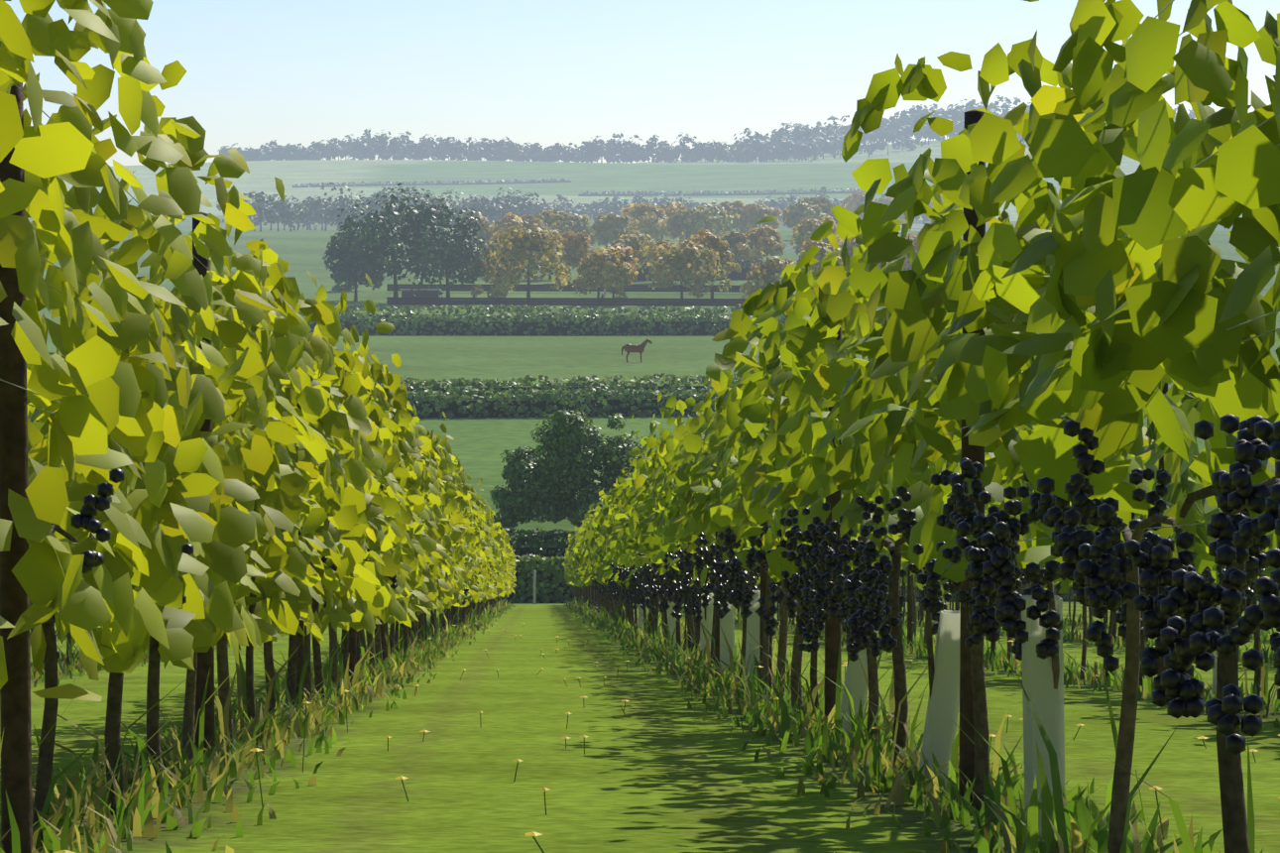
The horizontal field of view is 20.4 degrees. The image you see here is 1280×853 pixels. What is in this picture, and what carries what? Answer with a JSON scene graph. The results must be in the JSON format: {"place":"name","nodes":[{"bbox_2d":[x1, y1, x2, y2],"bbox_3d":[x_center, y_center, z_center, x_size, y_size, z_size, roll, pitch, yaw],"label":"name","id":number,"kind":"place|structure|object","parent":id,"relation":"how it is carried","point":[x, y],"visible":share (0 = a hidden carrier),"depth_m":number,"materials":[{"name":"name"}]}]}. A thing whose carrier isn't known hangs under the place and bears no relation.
{"place":"outdoors","nodes":[
{"label":"outdoors","id":0,"kind":"place"},
{"bbox_2d":[0,135,1279,852],"bbox_3d":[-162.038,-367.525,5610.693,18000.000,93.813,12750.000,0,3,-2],"label":"grassy ground","id":1,"kind":"structure","parent":0,"point":[658,766],"depth_m":17.10,"materials":[{"name":"green plant"}]},
{"bbox_2d":[29,626,67,640],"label":"row weeds","id":2,"kind":"object","parent":1,"relation":"on","point":[56,631],"depth_m":45.79,"materials":[{"name":"green plant"}]},
{"bbox_2d":[27,406,135,666],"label":"vine row","id":3,"kind":"object","parent":1,"relation":"on","point":[39,424],"depth_m":27.37,"materials":[{"name":"green plant"}]},
{"bbox_2d":[30,609,414,687],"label":"row weeds","id":4,"kind":"object","parent":1,"relation":"on","point":[71,668],"visible":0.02,"depth_m":27.40,"materials":[{"name":"green plant"}]},
{"bbox_2d":[0,37,502,852],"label":"trellis posts","id":5,"kind":"object","parent":1,"relation":"on","point":[16,714],"depth_m":8.25,"materials":[{"name":"brown wood"}]},
{"bbox_2d":[0,596,516,852],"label":"row weeds","id":6,"kind":"object","parent":1,"relation":"on","point":[141,805],"visible":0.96,"depth_m":12.29,"materials":[{"name":"green plant"}]},
{"bbox_2d":[0,0,516,848],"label":"vine row","id":7,"kind":"object","parent":1,"relation":"on","point":[178,520],"visible":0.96,"depth_m":10.21,"materials":[{"name":"green plant"}]},
{"bbox_2d":[331,260,364,291],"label":"bush","id":8,"kind":"object","parent":1,"relation":"on","point":[336,288],"visible":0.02,"depth_m":606.65,"materials":[{"name":"green plant"}]},
{"bbox_2d":[321,226,392,301],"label":"paddock tree","id":9,"kind":"object","parent":1,"relation":"on","point":[336,252],"visible":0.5,"depth_m":567.97,"materials":[{"name":"green plant"}]},
{"bbox_2d":[215,182,549,232],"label":"tree belt","id":10,"kind":"object","parent":1,"relation":"on","point":[279,210],"visible":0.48,"depth_m":1011.07,"materials":[{"name":"green plant"}]},
{"bbox_2d":[333,182,461,297],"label":"paddock tree","id":11,"kind":"object","parent":1,"relation":"on","point":[388,238],"visible":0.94,"depth_m":557.51,"materials":[{"name":"green plant"}]},
{"bbox_2d":[399,288,441,297],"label":"trough","id":12,"kind":"object","parent":1,"relation":"on","point":[430,292],"visible":0.73,"depth_m":579.75,"materials":[{"name":"grey metal"}]},
{"bbox_2d":[291,178,571,187],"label":"field hedge","id":13,"kind":"object","parent":1,"relation":"on","point":[426,182],"depth_m":2190.68,"materials":[{"name":"green plant"}]},
{"bbox_2d":[398,196,500,300],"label":"paddock tree","id":14,"kind":"object","parent":1,"relation":"on","point":[468,254],"visible":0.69,"depth_m":564.18,"materials":[{"name":"green plant"}]},
{"bbox_2d":[440,239,485,284],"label":"paddock tree","id":15,"kind":"object","parent":1,"relation":"on","point":[463,264],"visible":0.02,"depth_m":626.46,"materials":[{"name":"green plant"}]},
{"bbox_2d":[452,212,490,249],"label":"paddock tree","id":16,"kind":"object","parent":1,"relation":"on","point":[486,223],"visible":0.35,"depth_m":722.41,"materials":[{"name":"green plant"}]},
{"bbox_2d":[469,242,517,297],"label":"paddock tree","id":17,"kind":"object","parent":1,"relation":"on","point":[496,291],"visible":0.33,"depth_m":567.66,"materials":[{"name":"green plant"}]},
{"bbox_2d":[484,212,527,250],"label":"paddock tree","id":18,"kind":"object","parent":1,"relation":"on","point":[507,221],"visible":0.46,"depth_m":721.00,"materials":[{"name":"orange plant"}]},
{"bbox_2d":[217,127,828,162],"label":"ridge tree","id":19,"kind":"object","parent":1,"relation":"on","point":[629,151],"visible":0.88,"depth_m":2798.68,"materials":[{"name":"green plant"}]},
{"bbox_2d":[486,224,572,297],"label":"paddock tree","id":20,"kind":"object","parent":1,"relation":"on","point":[513,241],"visible":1,"depth_m":557.80,"materials":[{"name":"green plant"}]},
{"bbox_2d":[517,214,549,231],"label":"paddock tree","id":21,"kind":"object","parent":1,"relation":"on","point":[529,219],"visible":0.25,"depth_m":740.47,"materials":[{"name":"orange plant"}]},
{"bbox_2d":[533,569,535,603],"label":"post","id":22,"kind":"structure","parent":1,"relation":"on","point":[533,586],"depth_m":130.45,"materials":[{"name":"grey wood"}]},
{"bbox_2d":[331,372,741,399],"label":"hedge","id":23,"kind":"object","parent":1,"relation":"on","point":[646,384],"visible":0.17,"depth_m":267.14,"materials":[{"name":"green plant"}]},
{"bbox_2d":[500,527,576,570],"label":"field hedge","id":24,"kind":"object","parent":1,"relation":"on","point":[523,537],"visible":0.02,"depth_m":141.92,"materials":[{"name":"green plant"}]},
{"bbox_2d":[298,311,786,335],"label":"hedge","id":25,"kind":"object","parent":1,"relation":"on","point":[481,325],"visible":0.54,"depth_m":442.79,"materials":[{"name":"green plant"}]},
{"bbox_2d":[526,228,562,279],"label":"paddock tree","id":26,"kind":"object","parent":1,"relation":"on","point":[536,260],"visible":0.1,"depth_m":645.06,"materials":[{"name":"orange plant"}]},
{"bbox_2d":[534,209,573,229],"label":"paddock tree","id":27,"kind":"object","parent":1,"relation":"on","point":[550,217],"visible":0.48,"depth_m":763.43,"materials":[{"name":"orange plant"}]},
{"bbox_2d":[489,408,647,529],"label":"field maple tree","id":28,"kind":"object","parent":1,"relation":"on","point":[555,479],"visible":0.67,"depth_m":168.72,"materials":[{"name":"green plant"}]},
{"bbox_2d":[549,229,592,283],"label":"paddock tree","id":29,"kind":"object","parent":1,"relation":"on","point":[578,245],"visible":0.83,"depth_m":629.90,"materials":[{"name":"orange plant"}]},
{"bbox_2d":[544,213,597,245],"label":"paddock tree","id":30,"kind":"object","parent":1,"relation":"on","point":[576,223],"visible":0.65,"depth_m":756.78,"materials":[{"name":"orange plant"}]},
{"bbox_2d":[386,297,773,306],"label":"paddock fence","id":31,"kind":"object","parent":1,"relation":"on","point":[565,301],"visible":0.62,"depth_m":552.46,"materials":[{"name":"brown wood"}]},
{"bbox_2d":[254,385,915,418],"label":"hedge","id":32,"kind":"object","parent":1,"relation":"on","point":[428,404],"visible":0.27,"depth_m":261.07,"materials":[{"name":"green plant"}]},
{"bbox_2d":[298,303,886,321],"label":"hedge","id":33,"kind":"object","parent":1,"relation":"on","point":[511,309],"visible":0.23,"depth_m":449.90,"materials":[{"name":"green plant"}]},
{"bbox_2d":[572,245,636,306],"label":"paddock tree","id":34,"kind":"object","parent":1,"relation":"on","point":[597,267],"visible":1,"depth_m":554.19,"materials":[{"name":"orange plant"}]},
{"bbox_2d":[577,242,640,303],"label":"paddock tree","id":35,"kind":"object","parent":1,"relation":"on","point":[630,258],"visible":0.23,"depth_m":562.73,"materials":[{"name":"orange plant"}]},
{"bbox_2d":[386,283,845,292],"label":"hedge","id":36,"kind":"object","parent":1,"relation":"on","point":[536,288],"visible":0.48,"depth_m":597.98,"materials":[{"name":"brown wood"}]},
{"bbox_2d":[590,212,641,249],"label":"paddock tree","id":37,"kind":"object","parent":1,"relation":"on","point":[610,228],"visible":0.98,"depth_m":762.84,"materials":[{"name":"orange plant"}]},
{"bbox_2d":[458,190,801,226],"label":"tree belt","id":38,"kind":"object","parent":1,"relation":"on","point":[604,207],"visible":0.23,"depth_m":1275.81,"materials":[{"name":"green plant"}]},
{"bbox_2d":[610,232,655,264],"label":"paddock tree","id":39,"kind":"object","parent":1,"relation":"on","point":[635,242],"visible":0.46,"depth_m":644.22,"materials":[{"name":"orange plant"}]},
{"bbox_2d":[621,338,652,361],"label":"horse","id":40,"kind":"object","parent":1,"relation":"on","point":[629,348],"visible":1,"depth_m":349.61},
{"bbox_2d":[638,596,647,634],"bbox_3d":[0.035,2.338,43.617,0.100,0.593,0.123,0,3,-2],"label":"vine guard","id":41,"kind":"object","parent":1,"relation":"on","point":[640,617],"visible":0.19,"depth_m":43.57,"materials":[{"name":"plastic"}]},
{"bbox_2d":[620,202,670,241],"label":"paddock tree","id":42,"kind":"object","parent":1,"relation":"on","point":[644,214],"visible":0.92,"depth_m":800.18,"materials":[{"name":"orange plant"}]},
{"bbox_2d":[642,237,690,272],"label":"paddock tree","id":43,"kind":"object","parent":1,"relation":"on","point":[648,251],"visible":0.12,"depth_m":631.76,"materials":[{"name":"orange plant"}]},
{"bbox_2d":[53,620,1279,852],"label":"yellow flowers","id":44,"kind":"object","parent":1,"relation":"on","point":[565,738],"visible":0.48,"depth_m":14.27,"materials":[{"name":"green plant"}]},
{"bbox_2d":[649,201,690,243],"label":"paddock tree","id":45,"kind":"object","parent":1,"relation":"on","point":[672,208],"visible":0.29,"depth_m":805.53,"materials":[{"name":"orange plant"}]},
{"bbox_2d":[666,600,676,647],"bbox_3d":[0.307,1.846,33.117,0.118,0.645,0.216,2,4,31],"label":"vine guard","id":46,"kind":"object","parent":1,"relation":"on","point":[671,622],"visible":0.19,"depth_m":33.06,"materials":[{"name":"plastic"}]},
{"bbox_2d":[639,239,726,298],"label":"paddock tree","id":47,"kind":"object","parent":1,"relation":"on","point":[684,261],"visible":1,"depth_m":562.97,"materials":[{"name":"orange plant"}]},
{"bbox_2d":[663,208,718,239],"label":"paddock tree","id":48,"kind":"object","parent":1,"relation":"on","point":[692,221],"visible":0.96,"depth_m":789.62,"materials":[{"name":"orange plant"}]},
{"bbox_2d":[634,258,762,280],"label":"yew hedge","id":49,"kind":"object","parent":1,"relation":"on","point":[733,275],"visible":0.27,"depth_m":647.04,"materials":[{"name":"green plant"}]},
{"bbox_2d":[482,224,924,277],"bbox_3d":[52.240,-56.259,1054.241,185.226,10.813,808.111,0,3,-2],"label":"white track fence","id":50,"kind":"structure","parent":1,"relation":"on","point":[782,242],"depth_m":790.45,"materials":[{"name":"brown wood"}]},
{"bbox_2d":[699,592,713,661],"bbox_3d":[0.510,1.589,27.238,0.113,0.621,0.100,0,3,-2],"label":"vine guard","id":51,"kind":"object","parent":1,"relation":"on","point":[707,623],"visible":0.38,"depth_m":27.19,"materials":[{"name":"plastic"}]},
{"bbox_2d":[695,204,732,236],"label":"paddock tree","id":52,"kind":"object","parent":1,"relation":"on","point":[719,213],"visible":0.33,"depth_m":805.94,"materials":[{"name":"green plant"}]},
{"bbox_2d":[687,227,741,298],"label":"paddock tree","id":53,"kind":"object","parent":1,"relation":"on","point":[716,243],"visible":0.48,"depth_m":572.60,"materials":[{"name":"orange plant"}]},
{"bbox_2d":[578,187,867,196],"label":"field hedge","id":54,"kind":"object","parent":1,"relation":"on","point":[709,192],"depth_m":2013.50,"materials":[{"name":"green plant"}]},
{"bbox_2d":[719,600,734,675],"bbox_3d":[0.591,1.463,24.129,0.097,0.594,0.106,0,3,-2],"label":"vine guard","id":55,"kind":"object","parent":1,"relation":"on","point":[727,623],"visible":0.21,"depth_m":24.08,"materials":[{"name":"plastic"}]},
{"bbox_2d":[719,200,743,233],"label":"paddock tree","id":56,"kind":"object","parent":1,"relation":"on","point":[734,209],"visible":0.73,"depth_m":847.49,"materials":[{"name":"orange plant"}]},
{"bbox_2d":[716,231,764,266],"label":"paddock tree","id":57,"kind":"object","parent":1,"relation":"on","point":[739,243],"visible":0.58,"depth_m":662.22,"materials":[{"name":"orange plant"}]},
{"bbox_2d":[744,589,759,688],"bbox_3d":[0.685,1.310,21.331,0.124,0.646,0.136,0,3,-2],"label":"vine guard","id":58,"kind":"object","parent":1,"relation":"on","point":[753,624],"visible":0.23,"depth_m":21.28,"materials":[{"name":"plastic"}]},
{"bbox_2d":[735,203,781,235],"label":"paddock tree","id":59,"kind":"object","parent":1,"relation":"on","point":[753,214],"visible":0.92,"depth_m":846.24,"materials":[{"name":"green plant"}]},
{"bbox_2d":[739,225,786,260],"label":"paddock tree","id":60,"kind":"object","parent":1,"relation":"on","point":[765,239],"visible":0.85,"depth_m":666.79,"materials":[{"name":"orange plant"}]},
{"bbox_2d":[739,255,814,297],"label":"paddock tree","id":61,"kind":"object","parent":1,"relation":"on","point":[768,271],"visible":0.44,"depth_m":549.59,"materials":[{"name":"orange plant"}]},
{"bbox_2d":[780,201,829,228],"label":"paddock tree","id":62,"kind":"object","parent":1,"relation":"on","point":[794,213],"visible":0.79,"depth_m":837.44,"materials":[{"name":"green plant"}]},
{"bbox_2d":[789,216,837,254],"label":"paddock tree","id":63,"kind":"object","parent":1,"relation":"on","point":[803,231],"visible":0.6,"depth_m":703.95,"materials":[{"name":"orange plant"}]},
{"bbox_2d":[798,195,839,226],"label":"paddock tree","id":64,"kind":"object","parent":1,"relation":"on","point":[825,204],"visible":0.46,"depth_m":874.90,"materials":[{"name":"green plant"}]},
{"bbox_2d":[796,237,842,293],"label":"paddock tree","id":65,"kind":"object","parent":1,"relation":"on","point":[821,254],"visible":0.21,"depth_m":546.52,"materials":[{"name":"orange plant"}]},
{"bbox_2d":[839,197,849,207],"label":"paddock tree","id":66,"kind":"object","parent":1,"relation":"on","point":[844,202],"depth_m":1061.89,"materials":[{"name":"green plant"}]},
{"bbox_2d":[782,226,923,252],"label":"white track fence","id":67,"kind":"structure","parent":1,"relation":"on","point":[840,243],"depth_m":885.73,"materials":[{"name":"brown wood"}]},
{"bbox_2d":[839,623,877,741],"bbox_3d":[0.906,1.030,14.778,0.191,0.620,0.111,0,3,-2],"label":"vine guard","id":68,"kind":"object","parent":1,"relation":"on","point":[856,683],"visible":0.23,"depth_m":14.74,"materials":[{"name":"plastic"}]},
{"bbox_2d":[842,191,877,220],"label":"paddock tree","id":69,"kind":"object","parent":1,"relation":"on","point":[856,201],"visible":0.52,"depth_m":1021.82,"materials":[{"name":"green plant"}]},
{"bbox_2d":[833,236,895,268],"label":"paddock tree","id":70,"kind":"object","parent":1,"relation":"on","point":[851,245],"visible":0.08,"depth_m":599.85,"materials":[{"name":"orange plant"}]},
{"bbox_2d":[756,186,995,222],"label":"tree belt","id":71,"kind":"object","parent":1,"relation":"on","point":[823,191],"visible":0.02,"depth_m":1446.10,"materials":[{"name":"green plant"}]},
{"bbox_2d":[876,196,905,225],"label":"paddock tree","id":72,"kind":"object","parent":1,"relation":"on","point":[887,200],"visible":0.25,"depth_m":1086.82,"materials":[{"name":"green plant"}]},
{"bbox_2d":[504,552,1279,602],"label":"hedge","id":73,"kind":"object","parent":1,"relation":"on","point":[552,585],"visible":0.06,"depth_m":133.67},
{"bbox_2d":[892,232,919,270],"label":"paddock tree","id":74,"kind":"object","parent":1,"relation":"on","point":[906,264],"visible":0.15,"depth_m":609.16,"materials":[{"name":"orange plant"}]},
{"bbox_2d":[564,593,1263,852],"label":"row weeds","id":75,"kind":"object","parent":1,"relation":"on","point":[1071,824],"visible":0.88,"depth_m":11.32,"materials":[{"name":"green plant"}]},
{"bbox_2d":[561,0,1279,852],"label":"vine row","id":76,"kind":"object","parent":1,"relation":"on","point":[1087,315],"visible":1,"depth_m":8.24,"materials":[{"name":"green plant"}]},
{"bbox_2d":[682,382,1167,675],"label":"trellis posts","id":77,"kind":"object","parent":1,"relation":"on","point":[1161,668],"visible":0.02,"depth_m":36.00,"materials":[{"name":"brown wood"}]},
{"bbox_2d":[573,0,1279,805],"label":"trellis posts","id":78,"kind":"object","parent":1,"relation":"on","point":[833,635],"visible":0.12,"depth_m":10.55,"materials":[{"name":"brown wood"}]},
{"bbox_2d":[922,193,942,225],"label":"paddock tree","id":79,"kind":"object","parent":1,"relation":"on","point":[930,204],"visible":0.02,"depth_m":1352.61,"materials":[{"name":"green plant"}]},
{"bbox_2d":[919,609,960,786],"bbox_3d":[0.989,0.899,11.572,0.173,0.594,0.098,0,3,-2],"label":"vine guard","id":80,"kind":"object","parent":1,"relation":"on","point":[940,727],"visible":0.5,"depth_m":11.53,"materials":[{"name":"plastic"}]},
{"bbox_2d":[636,598,1279,727],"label":"row weeds","id":81,"kind":"object","parent":1,"relation":"on","point":[999,658],"visible":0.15,"depth_m":23.77,"materials":[{"name":"green plant"}]},
{"bbox_2d":[647,329,1279,696],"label":"vine row","id":82,"kind":"object","parent":1,"relation":"on","point":[1149,453],"visible":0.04,"depth_m":21.26,"materials":[{"name":"green plant"}]},
{"bbox_2d":[757,455,1196,643],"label":"trellis posts","id":83,"kind":"object","parent":1,"relation":"on","point":[1113,626],"visible":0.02,"depth_m":38.92,"materials":[{"name":"brown wood"}]},
{"bbox_2d":[739,600,1276,665],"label":"row weeds","id":84,"kind":"object","parent":1,"relation":"on","point":[1068,638],"visible":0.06,"depth_m":38.26,"materials":[{"name":"green plant"}]},
{"bbox_2d":[758,402,1265,645],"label":"vine row","id":85,"kind":"object","parent":1,"relation":"on","point":[1215,573],"depth_m":40.48,"materials":[{"name":"green plant"}]},
{"bbox_2d":[795,481,1265,632],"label":"vine row","id":86,"kind":"object","parent":1,"relation":"on","point":[1071,586],"depth_m":58.63,"materials":[{"name":"green plant"}]},
{"bbox_2d":[958,583,1108,622],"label":"trellis posts","id":87,"kind":"object","parent":1,"relation":"on","point":[1061,597],"depth_m":59.75,"materials":[{"name":"brown wood"}]},
{"bbox_2d":[795,599,1279,640],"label":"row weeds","id":88,"kind":"object","parent":1,"relation":"on","point":[1266,635],"visible":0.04,"depth_m":56.81,"materials":[{"name":"green plant"}]},
{"bbox_2d":[1021,594,1065,837],"bbox_3d":[1.020,0.754,8.984,0.103,0.646,0.143,0,3,-2],"label":"vine guard","id":89,"kind":"object","parent":1,"relation":"on","point":[1046,697],"visible":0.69,"depth_m":8.94,"materials":[{"name":"plastic"}]},
{"bbox_2d":[1211,604,1220,697],"bbox_3d":[3.232,1.255,19.702,0.123,0.593,0.145,0,3,-2],"label":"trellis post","id":90,"kind":"object","parent":1,"relation":"on","point":[1215,673],"visible":0.08,"depth_m":19.67,"materials":[{"name":"plastic"}]},
{"bbox_2d":[4,0,1279,166],"label":"sky","id":91,"kind":"structure","parent":0,"point":[545,72],"materials":[{"name":"blue"}]},
{"bbox_2d":[727,95,1195,161],"bbox_3d":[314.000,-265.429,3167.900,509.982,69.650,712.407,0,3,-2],"label":"wooded hill","id":92,"kind":"structure","parent":0,"point":[898,131],"depth_m":3020.97,"materials":[{"name":"green plant"}]}
]}

